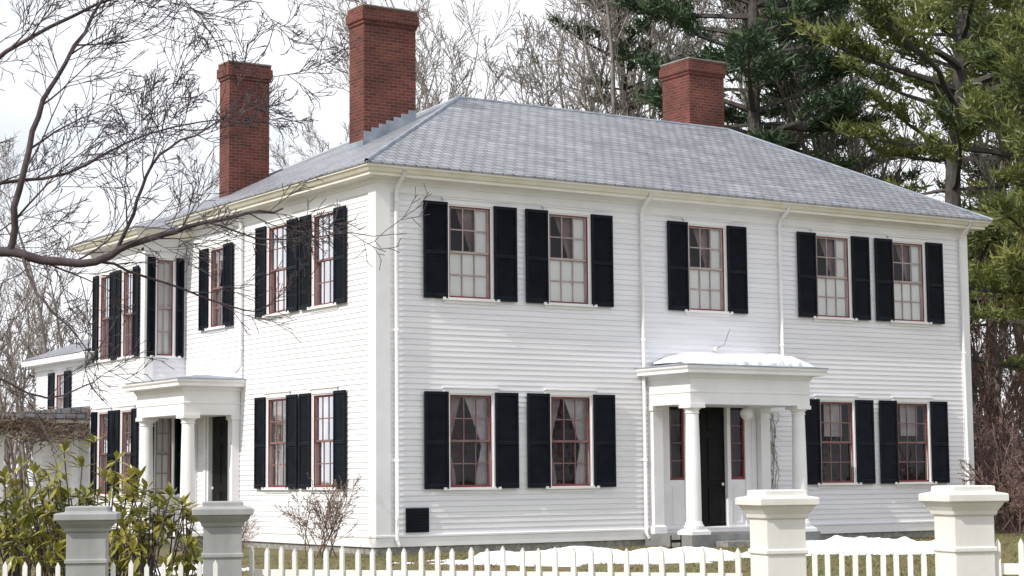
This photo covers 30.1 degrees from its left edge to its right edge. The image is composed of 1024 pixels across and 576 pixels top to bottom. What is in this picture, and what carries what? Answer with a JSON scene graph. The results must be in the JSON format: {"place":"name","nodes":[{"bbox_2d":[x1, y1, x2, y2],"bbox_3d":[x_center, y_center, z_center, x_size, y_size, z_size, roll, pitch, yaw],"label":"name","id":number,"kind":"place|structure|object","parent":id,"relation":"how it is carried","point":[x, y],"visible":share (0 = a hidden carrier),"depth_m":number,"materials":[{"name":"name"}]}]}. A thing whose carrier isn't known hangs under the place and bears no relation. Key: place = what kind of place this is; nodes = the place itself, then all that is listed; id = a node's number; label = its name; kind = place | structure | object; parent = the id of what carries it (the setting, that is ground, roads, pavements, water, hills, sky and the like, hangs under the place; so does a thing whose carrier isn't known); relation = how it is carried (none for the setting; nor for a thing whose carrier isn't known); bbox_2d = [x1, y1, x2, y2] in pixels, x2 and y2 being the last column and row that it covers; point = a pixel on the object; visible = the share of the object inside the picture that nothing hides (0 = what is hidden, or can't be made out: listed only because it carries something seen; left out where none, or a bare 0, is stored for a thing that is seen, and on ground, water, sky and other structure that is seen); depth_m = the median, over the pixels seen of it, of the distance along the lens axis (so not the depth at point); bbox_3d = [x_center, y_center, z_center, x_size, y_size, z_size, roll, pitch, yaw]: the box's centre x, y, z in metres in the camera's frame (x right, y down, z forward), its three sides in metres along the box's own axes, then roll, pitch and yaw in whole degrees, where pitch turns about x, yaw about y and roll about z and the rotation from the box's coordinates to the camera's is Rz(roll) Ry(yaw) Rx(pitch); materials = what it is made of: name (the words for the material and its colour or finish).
{"place":"outdoors","nodes":[
{"label":"outdoors","id":0,"kind":"place"},
{"bbox_2d":[0,0,1021,485],"label":"sky","id":1,"kind":"structure","parent":0,"point":[19,103],"materials":[{"name":"white"}]},
{"bbox_2d":[0,486,1023,575],"bbox_3d":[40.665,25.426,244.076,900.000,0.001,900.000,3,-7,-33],"label":"lawn ground","id":2,"kind":"structure","parent":0,"point":[259,553],"depth_m":33.34,"materials":[{"name":"green plant"}]},
{"bbox_2d":[0,138,31,203],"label":"bare tree","id":3,"kind":"object","parent":2,"relation":"on","point":[9,171],"visible":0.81,"depth_m":69.78,"materials":[{"name":"grey plant"}]},
{"bbox_2d":[0,454,64,575],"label":"rhododendron bush","id":4,"kind":"object","parent":2,"relation":"on","point":[17,504],"visible":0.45,"depth_m":20.19,"materials":[{"name":"green plant"}]},
{"bbox_2d":[0,193,74,503],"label":"bare tree","id":5,"kind":"object","parent":2,"relation":"on","point":[1,310],"visible":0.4,"depth_m":84.78,"materials":[{"name":"grey plant"}]},
{"bbox_2d":[0,406,89,542],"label":"porch","id":6,"kind":"object","parent":2,"relation":"on","point":[37,457],"visible":0.39,"depth_m":47.37,"materials":[{"name":"beige paint"}]},
{"bbox_2d":[0,400,91,455],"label":"porch vine","id":7,"kind":"object","parent":6,"relation":"attached to","point":[11,424],"visible":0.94,"depth_m":46.96,"materials":[{"name":"brown plant"}]},
{"bbox_2d":[0,131,90,357],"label":"bare tree","id":8,"kind":"object","parent":2,"relation":"on","point":[42,335],"visible":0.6,"depth_m":74.54,"materials":[{"name":"grey plant"}]},
{"bbox_2d":[35,364,90,529],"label":"ell walls","id":9,"kind":"structure","parent":2,"relation":"on","point":[78,397],"depth_m":49.02,"materials":[{"name":"white wood"}]},
{"bbox_2d":[21,338,94,371],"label":"ell roof","id":10,"kind":"structure","parent":9,"relation":"on","point":[72,356],"depth_m":49.77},
{"bbox_2d":[47,370,70,418],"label":"ell shutters","id":11,"kind":"object","parent":9,"relation":"attached to","point":[66,389],"visible":0.66,"depth_m":49.33,"materials":[{"name":"black wood"}]},
{"bbox_2d":[53,367,67,418],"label":"ell casings","id":12,"kind":"object","parent":9,"relation":"attached to","point":[59,371],"visible":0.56,"depth_m":49.95,"materials":[{"name":"white wood"}]},
{"bbox_2d":[56,374,63,418],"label":"ell sashes","id":13,"kind":"object","parent":12,"relation":"in","point":[62,375],"visible":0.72,"depth_m":49.93,"materials":[{"name":"white wood"}]},
{"bbox_2d":[59,376,63,406],"bbox_3d":[-11.721,2.840,49.710,0.030,1.080,0.540,3,-7,-33],"label":"window","id":14,"kind":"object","parent":13,"relation":"in","point":[60,391],"visible":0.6,"depth_m":49.83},
{"bbox_2d":[0,431,171,575],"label":"rhododendron bush","id":15,"kind":"object","parent":2,"relation":"on","point":[60,496],"visible":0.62,"depth_m":18.61,"materials":[{"name":"green plant"}]},
{"bbox_2d":[54,506,120,575],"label":"fence post","id":16,"kind":"object","parent":2,"relation":"on","point":[87,529],"visible":1,"depth_m":14.16,"materials":[{"name":"paint"}]},
{"bbox_2d":[3,560,217,575],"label":"picket fence","id":17,"kind":"object","parent":2,"relation":"on","point":[113,569],"visible":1,"depth_m":14.24,"materials":[{"name":"white paint"}]},
{"bbox_2d":[109,481,202,575],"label":"rhododendron bush","id":18,"kind":"object","parent":2,"relation":"on","point":[135,541],"visible":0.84,"depth_m":17.68,"materials":[{"name":"green plant"}]},
{"bbox_2d":[109,120,218,229],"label":"bare tree","id":19,"kind":"object","parent":2,"relation":"on","point":[212,173],"visible":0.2,"depth_m":88.43,"materials":[{"name":"grey plant"}]},
{"bbox_2d":[121,375,245,536],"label":"side portico","id":20,"kind":"structure","parent":2,"relation":"on","point":[189,401],"depth_m":42.70,"materials":[{"name":"white paint"}]},
{"bbox_2d":[203,416,227,501],"bbox_3d":[-6.687,4.150,43.727,0.180,2.930,1.660,3,-7,-33],"label":"side door","id":21,"kind":"structure","parent":20,"relation":"attached to","point":[215,458],"depth_m":44.06,"materials":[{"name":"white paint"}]},
{"bbox_2d":[138,533,242,548],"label":"side portico floor","id":22,"kind":"structure","parent":2,"relation":"on","point":[169,539],"depth_m":41.98,"materials":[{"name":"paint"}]},
{"bbox_2d":[153,564,248,574],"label":"snow patch","id":23,"kind":"object","parent":2,"relation":"on","point":[190,572],"visible":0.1,"depth_m":30.51,"materials":[{"name":"white snow"}]},
{"bbox_2d":[0,0,430,481],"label":"bare maple tree","id":24,"kind":"object","parent":2,"relation":"on","point":[11,249],"visible":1,"depth_m":18.12,"materials":[{"name":"grey plant"}]},
{"bbox_2d":[192,501,253,575],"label":"fence post","id":25,"kind":"object","parent":2,"relation":"on","point":[222,523],"visible":1,"depth_m":14.41,"materials":[{"name":"paint"}]},
{"bbox_2d":[242,509,260,553],"bbox_3d":[-5.333,4.729,36.691,1.139,0.951,0.980,1,-6,-19],"label":"bare shrub","id":26,"kind":"object","parent":2,"relation":"on","point":[246,525],"visible":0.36,"depth_m":36.87,"materials":[{"name":"plant"}]},
{"bbox_2d":[269,120,326,171],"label":"bare tree","id":27,"kind":"object","parent":2,"relation":"on","point":[277,156],"visible":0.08,"depth_m":79.07,"materials":[{"name":"grey plant"}]},
{"bbox_2d":[286,80,348,159],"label":"bare tree","id":28,"kind":"object","parent":2,"relation":"on","point":[308,138],"visible":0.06,"depth_m":68.36,"materials":[{"name":"grey plant"}]},
{"bbox_2d":[274,472,364,558],"bbox_3d":[-3.769,4.345,36.310,1.716,1.664,1.993,-1,-6,5],"label":"bare shrub","id":29,"kind":"object","parent":2,"relation":"on","point":[333,525],"visible":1,"depth_m":36.09,"materials":[{"name":"plant"}]},
{"bbox_2d":[288,0,487,111],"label":"bare tree","id":30,"kind":"object","parent":2,"relation":"on","point":[333,37],"visible":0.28,"depth_m":85.79,"materials":[{"name":"grey plant"}]},
{"bbox_2d":[328,0,471,112],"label":"bare tree","id":31,"kind":"object","parent":2,"relation":"on","point":[424,70],"visible":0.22,"depth_m":75.33,"materials":[{"name":"grey plant"}]},
{"bbox_2d":[329,0,524,112],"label":"bare tree","id":32,"kind":"object","parent":2,"relation":"on","point":[459,64],"visible":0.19,"depth_m":81.26,"materials":[{"name":"grey plant"}]},
{"bbox_2d":[125,539,810,547],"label":"entry steps","id":33,"kind":"structure","parent":2,"relation":"on","point":[740,543],"depth_m":39.83,"materials":[{"name":"stone"}]},
{"bbox_2d":[249,546,742,575],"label":"picket fence","id":34,"kind":"object","parent":2,"relation":"on","point":[311,571],"visible":1,"depth_m":13.68,"materials":[{"name":"white paint"}]},
{"bbox_2d":[0,199,1023,522],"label":"distant woods","id":35,"kind":"object","parent":2,"relation":"on","point":[982,383],"visible":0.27,"depth_m":70.67,"materials":[{"name":"brown plant"}]},
{"bbox_2d":[126,530,934,554],"bbox_3d":[0.397,6.384,46.949,17.700,0.720,12.730,3,-7,-33],"label":"foundation","id":36,"kind":"object","parent":2,"relation":"on","point":[459,548],"visible":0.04,"depth_m":39.84,"materials":[{"name":"stone"}]},
{"bbox_2d":[93,192,964,534],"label":"clapboard walls","id":37,"kind":"structure","parent":36,"relation":"on","point":[521,348],"depth_m":41.13,"materials":[{"name":"paint"}]},
{"bbox_2d":[406,508,428,532],"bbox_3d":[-1.877,4.622,37.926,0.520,0.480,0.040,3,-7,-33],"label":"cellar vent","id":38,"kind":"object","parent":37,"relation":"attached to","point":[417,519],"visible":1,"depth_m":37.91,"materials":[{"name":"paint"}]},
{"bbox_2d":[71,163,990,258],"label":"eaves cornice","id":39,"kind":"structure","parent":37,"relation":"attached to","point":[360,179],"depth_m":41.78,"materials":[{"name":"white paint"}]},
{"bbox_2d":[69,98,992,246],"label":"slate hip roof","id":40,"kind":"structure","parent":39,"relation":"on","point":[474,136],"depth_m":44.11,"materials":[{"name":"grey stone"}]},
{"bbox_2d":[217,60,272,197],"bbox_3d":[-6.430,-3.487,45.776,1.170,3.850,0.670,3,-7,-33],"label":"brick chimney","id":41,"kind":"object","parent":40,"relation":"on","point":[246,164],"visible":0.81,"depth_m":45.54,"materials":[{"name":"red brick"}]},
{"bbox_2d":[346,3,418,143],"bbox_3d":[-2.950,-4.404,43.435,1.470,3.950,0.800,3,-7,-33],"label":"tall brick chimney","id":42,"kind":"object","parent":40,"relation":"on","point":[382,73],"visible":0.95,"depth_m":43.16,"materials":[{"name":"red brick"}]},
{"bbox_2d":[348,110,415,149],"bbox_3d":[-2.954,-3.442,43.327,1.386,1.201,0.725,3,-7,-33],"label":"stepped chimney flashing","id":43,"kind":"object","parent":42,"relation":"attached to","point":[388,127],"visible":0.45,"depth_m":43.02,"materials":[{"name":"grey metal"}]},
{"bbox_2d":[164,96,992,219],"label":"ridge and hip flashing","id":44,"kind":"structure","parent":40,"relation":"on","point":[408,131],"depth_m":46.48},
{"bbox_2d":[659,57,726,127],"bbox_3d":[4.838,-4.594,50.788,1.290,2.850,1.270,3,-7,-33],"label":"brick chimney","id":45,"kind":"object","parent":40,"relation":"on","point":[692,90],"visible":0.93,"depth_m":50.40,"materials":[{"name":"red brick"}]},
{"bbox_2d":[225,169,971,547],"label":"downspouts","id":46,"kind":"object","parent":37,"relation":"attached to","point":[643,339],"visible":0.88,"depth_m":41.39,"materials":[{"name":"white paint"}]},
{"bbox_2d":[450,208,924,484],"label":"rooms","id":47,"kind":"object","parent":37,"relation":"attached to","point":[469,425],"visible":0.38,"depth_m":41.31,"materials":[{"name":"white fabric"}]},
{"bbox_2d":[156,209,919,491],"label":"curtains","id":48,"kind":"object","parent":47,"relation":"attached to","point":[480,291],"visible":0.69,"depth_m":42.47,"materials":[{"name":"fabric"}]},
{"bbox_2d":[713,329,729,351],"bbox_3d":[4.675,1.165,42.350,0.119,0.497,0.511,4,-7,-39],"label":"wall bracket","id":49,"kind":"object","parent":37,"relation":"attached to","point":[715,349],"depth_m":42.42,"materials":[{"name":"white metal"}]},
{"bbox_2d":[89,189,974,547],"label":"window casings and trim","id":50,"kind":"object","parent":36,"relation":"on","point":[379,535],"visible":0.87,"depth_m":40.21,"materials":[{"name":"white wood"}]},
{"bbox_2d":[99,206,928,493],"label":"window sashes","id":51,"kind":"object","parent":50,"relation":"in","point":[587,399],"depth_m":42.42,"materials":[{"name":"red wood"}]},
{"bbox_2d":[101,215,332,491],"bbox_3d":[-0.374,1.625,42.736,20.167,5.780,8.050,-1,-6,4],"label":"window glass","id":52,"kind":"object","parent":51,"relation":"in","point":[218,281],"visible":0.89,"depth_m":41.47,"materials":[{"name":"glass"}]},
{"bbox_2d":[90,200,949,494],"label":"shutters","id":53,"kind":"object","parent":50,"relation":"attached to","point":[436,444],"visible":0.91,"depth_m":41.71,"materials":[{"name":"paint"}]},
{"bbox_2d":[456,0,655,111],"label":"bare tree","id":54,"kind":"object","parent":2,"relation":"on","point":[600,46],"visible":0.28,"depth_m":70.33,"materials":[{"name":"grey plant"}]},
{"bbox_2d":[394,546,749,566],"bbox_3d":[1.531,4.752,33.955,7.540,0.314,4.420,1,-6,-13],"label":"snow patch","id":55,"kind":"object","parent":2,"relation":"on","point":[692,554],"visible":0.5,"depth_m":32.99,"materials":[{"name":"white snow"}]},
{"bbox_2d":[505,0,645,115],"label":"bare tree","id":56,"kind":"object","parent":2,"relation":"on","point":[592,67],"visible":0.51,"depth_m":67.09,"materials":[{"name":"grey plant"}]},
{"bbox_2d":[487,1,680,112],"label":"bare tree","id":57,"kind":"object","parent":2,"relation":"on","point":[632,75],"visible":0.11,"depth_m":77.73,"materials":[{"name":"grey plant"}]},
{"bbox_2d":[544,0,699,115],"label":"pine tree","id":58,"kind":"object","parent":2,"relation":"on","point":[623,55],"visible":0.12,"depth_m":70.27,"materials":[{"name":"green plant"}]},
{"bbox_2d":[565,0,716,119],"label":"bare tree","id":59,"kind":"object","parent":2,"relation":"on","point":[641,70],"visible":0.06,"depth_m":77.53,"materials":[{"name":"grey plant"}]},
{"bbox_2d":[568,0,727,119],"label":"bare tree","id":60,"kind":"object","parent":2,"relation":"on","point":[673,42],"visible":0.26,"depth_m":68.64,"materials":[{"name":"grey plant"}]},
{"bbox_2d":[608,0,733,116],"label":"pine tree","id":61,"kind":"object","parent":2,"relation":"on","point":[678,45],"visible":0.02,"depth_m":87.22,"materials":[{"name":"green plant"}]},
{"bbox_2d":[668,535,681,548],"bbox_3d":[3.387,5.258,39.330,0.286,0.300,0.171,3,-7,-33],"label":"boot scraper","id":62,"kind":"object","parent":2,"relation":"on","point":[675,541],"visible":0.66,"depth_m":39.31,"materials":[{"name":"black paint"}]},
{"bbox_2d":[627,1,805,148],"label":"bare tree","id":63,"kind":"object","parent":2,"relation":"on","point":[739,20],"visible":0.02,"depth_m":79.65,"materials":[{"name":"grey plant"}]},
{"bbox_2d":[635,362,828,534],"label":"front portico","id":64,"kind":"structure","parent":2,"relation":"on","point":[691,389],"depth_m":41.05,"materials":[{"name":"white paint"}]},
{"bbox_2d":[663,407,756,527],"bbox_3d":[4.307,3.863,42.162,2.820,3.000,0.180,3,-7,-33],"label":"front door","id":65,"kind":"structure","parent":64,"relation":"attached to","point":[722,488],"depth_m":42.32,"materials":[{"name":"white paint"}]},
{"bbox_2d":[670,407,741,476],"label":"front sidelights","id":66,"kind":"object","parent":65,"relation":"attached to","point":[675,448],"visible":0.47,"depth_m":42.12,"materials":[{"name":"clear glass"}]},
{"bbox_2d":[653,352,813,366],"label":"portico roof snow","id":67,"kind":"structure","parent":64,"relation":"on","point":[748,359],"depth_m":41.10,"materials":[{"name":"white snow"}]},
{"bbox_2d":[740,407,752,419],"bbox_3d":[5.160,2.757,41.903,0.290,0.295,0.290,3,-7,-33],"label":"porch globe lantern","id":68,"kind":"object","parent":64,"relation":"hanging from","point":[746,413],"visible":1,"depth_m":41.80,"materials":[{"name":"white glass"}]},
{"bbox_2d":[770,412,780,489],"bbox_3d":[5.941,4.190,42.991,0.598,3.013,0.226,3,-7,-33],"label":"climbing vine","id":69,"kind":"object","parent":64,"relation":"attached to","point":[773,444],"visible":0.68,"depth_m":43.13,"materials":[{"name":"plant"}]},
{"bbox_2d":[645,531,820,546],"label":"front portico floor","id":70,"kind":"structure","parent":2,"relation":"on","point":[689,540],"depth_m":40.27,"materials":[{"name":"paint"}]},
{"bbox_2d":[605,0,893,168],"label":"pine tree","id":71,"kind":"object","parent":2,"relation":"on","point":[753,38],"visible":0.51,"depth_m":61.91,"materials":[{"name":"green plant"}]},
{"bbox_2d":[735,489,819,575],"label":"fence post","id":72,"kind":"object","parent":2,"relation":"on","point":[778,517],"visible":1,"depth_m":12.58,"materials":[{"name":"white paint"}]},
{"bbox_2d":[685,0,932,186],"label":"bare tree","id":73,"kind":"object","parent":2,"relation":"on","point":[745,86],"visible":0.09,"depth_m":73.08,"materials":[{"name":"grey plant"}]},
{"bbox_2d":[700,0,929,184],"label":"bare tree","id":74,"kind":"object","parent":2,"relation":"on","point":[793,117],"visible":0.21,"depth_m":67.17,"materials":[{"name":"brown plant"}]},
{"bbox_2d":[716,0,928,182],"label":"pine tree","id":75,"kind":"object","parent":2,"relation":"on","point":[729,112],"visible":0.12,"depth_m":72.63,"materials":[{"name":"green plant"}]},
{"bbox_2d":[711,0,943,189],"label":"bare tree","id":76,"kind":"object","parent":2,"relation":"on","point":[866,37],"visible":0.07,"depth_m":80.73,"materials":[{"name":"grey plant"}]},
{"bbox_2d":[798,0,901,174],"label":"bare tree","id":77,"kind":"object","parent":2,"relation":"on","point":[844,80],"visible":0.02,"depth_m":79.18,"materials":[{"name":"grey plant"}]},
{"bbox_2d":[806,535,914,544],"bbox_3d":[7.469,5.428,40.918,4.680,0.245,1.560,3,-7,-33],"label":"snow patch","id":78,"kind":"object","parent":2,"relation":"on","point":[834,539],"visible":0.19,"depth_m":40.75,"materials":[{"name":"white snow"}]},
{"bbox_2d":[806,538,934,555],"bbox_3d":[7.324,4.991,36.782,5.200,0.298,3.900,1,-6,-16],"label":"snow patch","id":79,"kind":"object","parent":2,"relation":"on","point":[887,546],"visible":0.48,"depth_m":35.92,"materials":[{"name":"white snow"}]},
{"bbox_2d":[812,550,939,575],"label":"picket gate","id":80,"kind":"structure","parent":2,"relation":"on","point":[869,564],"depth_m":12.46,"materials":[{"name":"white paint"}]},
{"bbox_2d":[782,0,1023,465],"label":"pine tree","id":81,"kind":"object","parent":2,"relation":"on","point":[945,100],"visible":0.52,"depth_m":57.93,"materials":[{"name":"green plant"}]},
{"bbox_2d":[856,0,1023,378],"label":"pine tree","id":82,"kind":"object","parent":2,"relation":"on","point":[903,153],"visible":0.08,"depth_m":64.23,"materials":[{"name":"green plant"}]},
{"bbox_2d":[869,1,1023,405],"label":"bare tree","id":83,"kind":"object","parent":2,"relation":"on","point":[1017,332],"visible":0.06,"depth_m":68.34,"materials":[{"name":"grey plant"}]},
{"bbox_2d":[918,485,1008,575],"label":"fence post","id":84,"kind":"object","parent":2,"relation":"on","point":[964,515],"visible":1,"depth_m":12.19,"materials":[{"name":"white paint"}]},
{"bbox_2d":[906,0,1023,445],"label":"bare tree","id":85,"kind":"object","parent":2,"relation":"on","point":[1001,353],"visible":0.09,"depth_m":62.61,"materials":[{"name":"brown plant"}]},
{"bbox_2d":[927,3,1023,502],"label":"pine tree","id":86,"kind":"object","parent":2,"relation":"on","point":[974,162],"visible":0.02,"depth_m":82.53,"materials":[{"name":"green plant"}]},
{"bbox_2d":[941,0,1023,329],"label":"pine tree","id":87,"kind":"object","parent":2,"relation":"on","point":[986,279],"visible":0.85,"depth_m":51.63,"materials":[{"name":"green plant"}]},
{"bbox_2d":[957,446,1023,535],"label":"bare shrub","id":88,"kind":"object","parent":2,"relation":"on","point":[1020,492],"visible":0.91,"depth_m":45.45,"materials":[{"name":"brown plant"}]},
{"bbox_2d":[973,403,1018,524],"bbox_3d":[13.817,5.054,55.230,3.564,3.826,6.038,-5,-8,41],"label":"bare shrub","id":89,"kind":"object","parent":2,"relation":"on","point":[978,425],"visible":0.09,"depth_m":54.37,"materials":[{"name":"brown plant"}]},
{"bbox_2d":[973,423,1023,533],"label":"bare shrub","id":90,"kind":"object","parent":2,"relation":"on","point":[989,475],"visible":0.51,"depth_m":47.08,"materials":[{"name":"brown plant"}]},
{"bbox_2d":[973,409,1023,530],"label":"bare shrub","id":91,"kind":"object","parent":2,"relation":"on","point":[979,461],"visible":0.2,"depth_m":49.46,"materials":[{"name":"brown plant"}]},
{"bbox_2d":[973,408,1023,527],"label":"bare shrub","id":92,"kind":"object","parent":2,"relation":"on","point":[977,421],"visible":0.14,"depth_m":51.22,"materials":[{"name":"brown plant"}]},
{"bbox_2d":[974,420,1023,529],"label":"bare shrub","id":93,"kind":"object","parent":2,"relation":"on","point":[1008,504],"visible":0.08,"depth_m":50.37,"materials":[{"name":"brown plant"}]},
{"bbox_2d":[974,396,1023,526],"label":"bare shrub","id":94,"kind":"object","parent":2,"relation":"on","point":[1002,427],"visible":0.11,"depth_m":53.53,"materials":[{"name":"brown plant"}]},
{"bbox_2d":[995,538,1023,575],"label":"picket fence","id":95,"kind":"object","parent":2,"relation":"on","point":[1011,568],"visible":1,"depth_m":12.23,"materials":[{"name":"white paint"}]}
]}

